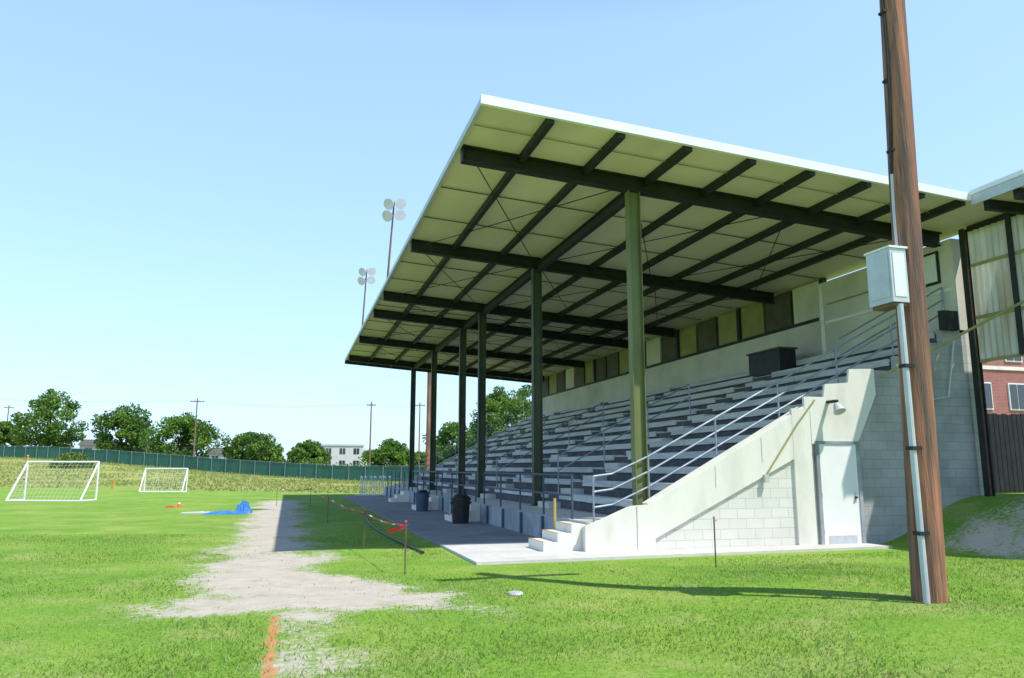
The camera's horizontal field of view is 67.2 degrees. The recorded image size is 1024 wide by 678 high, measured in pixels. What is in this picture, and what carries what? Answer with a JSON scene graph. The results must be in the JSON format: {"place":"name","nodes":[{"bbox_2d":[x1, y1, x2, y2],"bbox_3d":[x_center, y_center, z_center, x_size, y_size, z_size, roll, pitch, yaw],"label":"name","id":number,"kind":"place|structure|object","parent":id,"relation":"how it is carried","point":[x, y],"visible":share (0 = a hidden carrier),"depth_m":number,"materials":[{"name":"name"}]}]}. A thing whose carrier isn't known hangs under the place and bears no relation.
{"place":"outdoors","nodes":[
{"label":"outdoors","id":0,"kind":"place"},
{"bbox_2d":[0,456,403,493],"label":"tall grass","id":1,"kind":"structure","parent":0,"point":[261,482],"depth_m":75.43,"materials":[{"name":"green plant"}]},
{"bbox_2d":[0,458,1023,677],"bbox_3d":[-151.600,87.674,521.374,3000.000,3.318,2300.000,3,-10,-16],"label":"ground","id":2,"kind":"structure","parent":0,"point":[267,525],"depth_m":9.40,"materials":[{"name":"green plant"}]},
{"bbox_2d":[4,405,13,420],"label":"power pole","id":3,"kind":"object","parent":2,"relation":"on","point":[8,407],"visible":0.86,"depth_m":159.68,"materials":[{"name":"grey metal"}]},
{"bbox_2d":[0,421,19,445],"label":"oak tree","id":4,"kind":"object","parent":2,"relation":"on","point":[5,433],"visible":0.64,"depth_m":155.64,"materials":[{"name":"green plant"}]},
{"bbox_2d":[9,388,88,447],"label":"oak tree","id":5,"kind":"object","parent":2,"relation":"on","point":[45,405],"visible":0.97,"depth_m":147.04,"materials":[{"name":"green plant"}]},
{"bbox_2d":[5,461,99,501],"bbox_3d":[-22.964,7.114,38.608,3.850,2.000,1.400,0,-10,3],"label":"soccer goal","id":6,"kind":"object","parent":2,"relation":"on","point":[27,466],"visible":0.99,"depth_m":38.97,"materials":[{"name":"white paint"}]},
{"bbox_2d":[48,452,95,468],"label":"shrub","id":7,"kind":"object","parent":2,"relation":"on","point":[72,456],"visible":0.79,"depth_m":92.81,"materials":[{"name":"green plant"}]},
{"bbox_2d":[79,445,96,449],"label":"walls","id":8,"kind":"structure","parent":2,"relation":"on","point":[88,446],"depth_m":167.97,"materials":[{"name":"beige paint"}]},
{"bbox_2d":[78,439,119,444],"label":"roof","id":9,"kind":"structure","parent":8,"relation":"on","point":[87,441],"depth_m":169.53,"materials":[{"name":"grey"}]},
{"bbox_2d":[90,402,154,452],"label":"maple tree","id":10,"kind":"object","parent":2,"relation":"on","point":[133,423],"visible":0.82,"depth_m":149.37,"materials":[{"name":"green plant"}]},
{"bbox_2d":[138,468,187,491],"bbox_3d":[-23.853,9.663,52.779,3.000,1.650,0.800,0,-10,0],"label":"soccer goal","id":11,"kind":"object","parent":2,"relation":"on","point":[145,475],"visible":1,"depth_m":52.80,"materials":[{"name":"white paint"}]},
{"bbox_2d":[138,412,229,457],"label":"maple tree","id":12,"kind":"object","parent":2,"relation":"on","point":[183,427],"visible":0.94,"depth_m":145.24,"materials":[{"name":"green plant"}]},
{"bbox_2d":[190,398,202,455],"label":"power pole","id":13,"kind":"object","parent":2,"relation":"on","point":[197,401],"visible":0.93,"depth_m":129.35,"materials":[{"name":"brown wood"}]},
{"bbox_2d":[3,399,419,406],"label":"power lines","id":14,"kind":"object","parent":13,"relation":"attached to","point":[212,401],"visible":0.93,"depth_m":129.68,"materials":[{"name":"black metal"}]},
{"bbox_2d":[0,446,424,481],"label":"green fence","id":15,"kind":"object","parent":2,"relation":"on","point":[286,469],"visible":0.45,"depth_m":107.25,"materials":[{"name":"green fabric"}]},
{"bbox_2d":[181,500,251,514],"bbox_3d":[-10.790,6.106,28.101,2.549,0.481,1.970,3,-10,-16],"label":"blue tarp","id":16,"kind":"object","parent":2,"relation":"on","point":[243,507],"visible":1,"depth_m":28.05,"materials":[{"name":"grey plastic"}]},
{"bbox_2d":[209,454,225,458],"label":"walls","id":17,"kind":"structure","parent":2,"relation":"on","point":[220,455],"depth_m":169.83,"materials":[{"name":"beige paint"}]},
{"bbox_2d":[207,448,238,453],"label":"roof","id":18,"kind":"structure","parent":17,"relation":"on","point":[219,451],"depth_m":170.79,"materials":[{"name":"grey"}]},
{"bbox_2d":[95,447,368,465],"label":"distant hedge","id":19,"kind":"object","parent":2,"relation":"on","point":[362,463],"visible":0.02,"depth_m":167.67,"materials":[{"name":"green plant"}]},
{"bbox_2d":[220,431,285,462],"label":"maple tree","id":20,"kind":"object","parent":2,"relation":"on","point":[260,447],"visible":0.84,"depth_m":146.05,"materials":[{"name":"green plant"}]},
{"bbox_2d":[286,439,331,464],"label":"maple tree","id":21,"kind":"object","parent":2,"relation":"on","point":[309,451],"visible":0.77,"depth_m":149.02,"materials":[{"name":"green plant"}]},
{"bbox_2d":[320,444,363,465],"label":"office building","id":22,"kind":"structure","parent":2,"relation":"on","point":[344,453],"depth_m":178.16,"materials":[{"name":"white paint"}]},
{"bbox_2d":[326,448,358,465],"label":"windows","id":23,"kind":"structure","parent":22,"relation":"in","point":[342,450],"depth_m":178.12,"materials":[{"name":"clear glass"}]},
{"bbox_2d":[363,509,366,549],"bbox_3d":[-2.931,3.852,15.378,0.068,0.905,0.036,3,-10,-16],"label":"stake","id":24,"kind":"object","parent":2,"relation":"on","point":[364,529],"visible":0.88,"depth_m":15.37,"materials":[{"name":"wood"}]},
{"bbox_2d":[279,489,404,532],"bbox_3d":[-5.408,4.771,22.858,1.375,0.154,23.353,4,-10,-20],"label":"barrier tape","id":25,"kind":"object","parent":24,"relation":"attached to","point":[401,527],"visible":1,"depth_m":14.26,"materials":[{"name":"red plastic"}]},
{"bbox_2d":[367,402,375,466],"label":"power pole","id":26,"kind":"object","parent":2,"relation":"on","point":[371,405],"visible":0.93,"depth_m":119.17,"materials":[{"name":"brown wood"}]},
{"bbox_2d":[358,438,417,466],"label":"maple tree","id":27,"kind":"object","parent":2,"relation":"on","point":[395,453],"visible":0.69,"depth_m":136.41,"materials":[{"name":"green plant"}]},
{"bbox_2d":[361,510,424,553],"bbox_3d":[-3.836,5.267,21.842,0.384,0.049,15.204,3,-10,-15],"label":"drain hose","id":28,"kind":"object","parent":2,"relation":"on","point":[400,542],"visible":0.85,"depth_m":17.19,"materials":[{"name":"black plastic"}]},
{"bbox_2d":[404,521,408,573],"bbox_3d":[-1.628,3.267,11.900,0.068,0.905,0.036,3,-10,-16],"label":"stake","id":29,"kind":"object","parent":2,"relation":"on","point":[406,525],"visible":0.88,"depth_m":11.88,"materials":[{"name":"metal"}]},
{"bbox_2d":[415,402,424,466],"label":"power pole","id":30,"kind":"object","parent":2,"relation":"on","point":[420,404],"visible":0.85,"depth_m":133.93,"materials":[{"name":"brown wood"}]},
{"bbox_2d":[414,450,425,466],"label":"maple tree","id":31,"kind":"object","parent":2,"relation":"on","point":[421,460],"visible":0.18,"depth_m":145.60,"materials":[{"name":"green plant"}]},
{"bbox_2d":[425,372,430,470],"bbox_3d":[-6.457,6.158,59.809,1.800,11.100,0.420,3,-10,-16],"label":"wooden pole","id":32,"kind":"object","parent":2,"relation":"on","point":[428,418],"visible":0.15,"depth_m":59.62,"materials":[{"name":"brown wood"}]},
{"bbox_2d":[422,421,467,463],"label":"maple tree","id":33,"kind":"object","parent":2,"relation":"on","point":[448,433],"visible":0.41,"depth_m":105.58,"materials":[{"name":"green plant"}]},
{"bbox_2d":[456,428,474,449],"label":"maple tree","id":34,"kind":"object","parent":2,"relation":"on","point":[468,446],"visible":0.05,"depth_m":102.20,"materials":[{"name":"green plant"}]},
{"bbox_2d":[466,385,531,444],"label":"maple tree","id":35,"kind":"object","parent":2,"relation":"on","point":[501,400],"visible":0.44,"depth_m":88.68,"materials":[{"name":"green plant"}]},
{"bbox_2d":[492,384,531,434],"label":"maple tree","id":36,"kind":"object","parent":2,"relation":"on","point":[524,392],"visible":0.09,"depth_m":94.15,"materials":[{"name":"green plant"}]},
{"bbox_2d":[508,591,522,595],"bbox_3d":[0.045,3.280,9.958,0.200,0.036,0.200,3,-10,-16],"label":"valve cover","id":37,"kind":"object","parent":2,"relation":"on","point":[517,593],"visible":0.98,"depth_m":9.90,"materials":[{"name":"plastic"}]},
{"bbox_2d":[342,495,891,564],"bbox_3d":[-1.027,6.717,30.132,8.780,0.150,33.755,3,-10,-16],"label":"concrete apron","id":38,"kind":"object","parent":2,"relation":"on","point":[479,543],"visible":0.57,"depth_m":15.65,"materials":[{"name":"grey concrete"}]},
{"bbox_2d":[355,476,390,495],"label":"track hurdles","id":39,"kind":"object","parent":38,"relation":"on","point":[374,484],"visible":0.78,"depth_m":46.72,"materials":[{"name":"white paint"}]},
{"bbox_2d":[414,490,429,510],"bbox_3d":[-3.331,5.998,28.615,0.567,0.765,0.553,3,-10,-16],"label":"trash can","id":40,"kind":"object","parent":38,"relation":"on","point":[422,498],"visible":0.99,"depth_m":28.42,"materials":[{"name":"blue plastic"}]},
{"bbox_2d":[450,494,471,523],"bbox_3d":[-1.485,4.899,22.269,0.610,0.828,0.598,3,-10,-16],"label":"trash can","id":41,"kind":"object","parent":38,"relation":"on","point":[460,504],"visible":1,"depth_m":22.06,"materials":[{"name":"black plastic"}]},
{"bbox_2d":[345,94,1003,551],"bbox_3d":[0.646,2.760,31.097,12.400,8.275,34.580,3,-10,-16],"label":"grandstand","id":42,"kind":"object","parent":2,"relation":"on","point":[623,298],"visible":0.95,"depth_m":19.21,"materials":[{"name":"white concrete"}]},
{"bbox_2d":[357,267,375,324],"bbox_3d":[-7.251,-1.847,38.255,0.897,3.539,0.428,3,-10,-16],"label":"floodlight mast","id":43,"kind":"object","parent":42,"relation":"on","point":[371,271],"visible":1,"depth_m":38.40,"materials":[{"name":"metal"}]},
{"bbox_2d":[382,198,406,292],"bbox_3d":[-4.419,-3.504,28.702,0.897,3.640,0.428,3,-10,-16],"label":"floodlight mast","id":44,"kind":"object","parent":42,"relation":"on","point":[398,215],"visible":1,"depth_m":28.86,"materials":[{"name":"metal"}]},
{"bbox_2d":[746,346,797,376],"bbox_3d":[7.914,0.761,23.482,0.650,0.800,1.700,3,-10,-16],"label":"storage cabinet","id":45,"kind":"object","parent":42,"relation":"on","point":[768,361],"visible":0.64,"depth_m":23.05,"materials":[{"name":"black plastic"}]},
{"bbox_2d":[813,441,866,544],"bbox_3d":[6.939,3.260,16.301,1.100,2.180,0.120,3,-10,-16],"label":"door","id":46,"kind":"structure","parent":42,"relation":"in","point":[837,464],"depth_m":16.29,"materials":[{"name":"metal"}]},
{"bbox_2d":[713,517,716,567],"bbox_3d":[3.317,3.350,12.533,0.068,0.905,0.036,3,-10,-16],"label":"stake","id":47,"kind":"object","parent":2,"relation":"on","point":[714,520],"visible":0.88,"depth_m":12.53,"materials":[{"name":"metal"}]},
{"bbox_2d":[864,0,947,603],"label":"utility pole","id":48,"kind":"object","parent":2,"relation":"on","point":[896,275],"visible":0.97,"depth_m":8.67,"materials":[{"name":"brown wood"}]},
{"bbox_2d":[881,169,1023,495],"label":"covered annex","id":49,"kind":"object","parent":2,"relation":"on","point":[992,249],"visible":0.97,"depth_m":17.16,"materials":[{"name":"metal"}]},
{"bbox_2d":[982,356,1023,414],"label":"brick building","id":50,"kind":"structure","parent":2,"relation":"on","point":[1004,385],"depth_m":53.67,"materials":[{"name":"brick"}]},
{"bbox_2d":[982,357,1023,410],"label":"windows","id":51,"kind":"structure","parent":50,"relation":"in","point":[1015,390],"depth_m":53.68,"materials":[{"name":"white paint"}]},
{"bbox_2d":[987,413,1023,492],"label":"screen fence","id":52,"kind":"object","parent":2,"relation":"on","point":[1006,433],"visible":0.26,"depth_m":19.52,"materials":[{"name":"black plastic"}]},
{"bbox_2d":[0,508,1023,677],"bbox_3d":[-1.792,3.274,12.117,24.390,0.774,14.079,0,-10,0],"label":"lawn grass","id":53,"kind":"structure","parent":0,"point":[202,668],"depth_m":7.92,"materials":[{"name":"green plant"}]},
{"bbox_2d":[0,0,1023,464],"label":"sky","id":54,"kind":"structure","parent":0,"point":[193,193],"materials":[{"name":"blue"}]}
]}

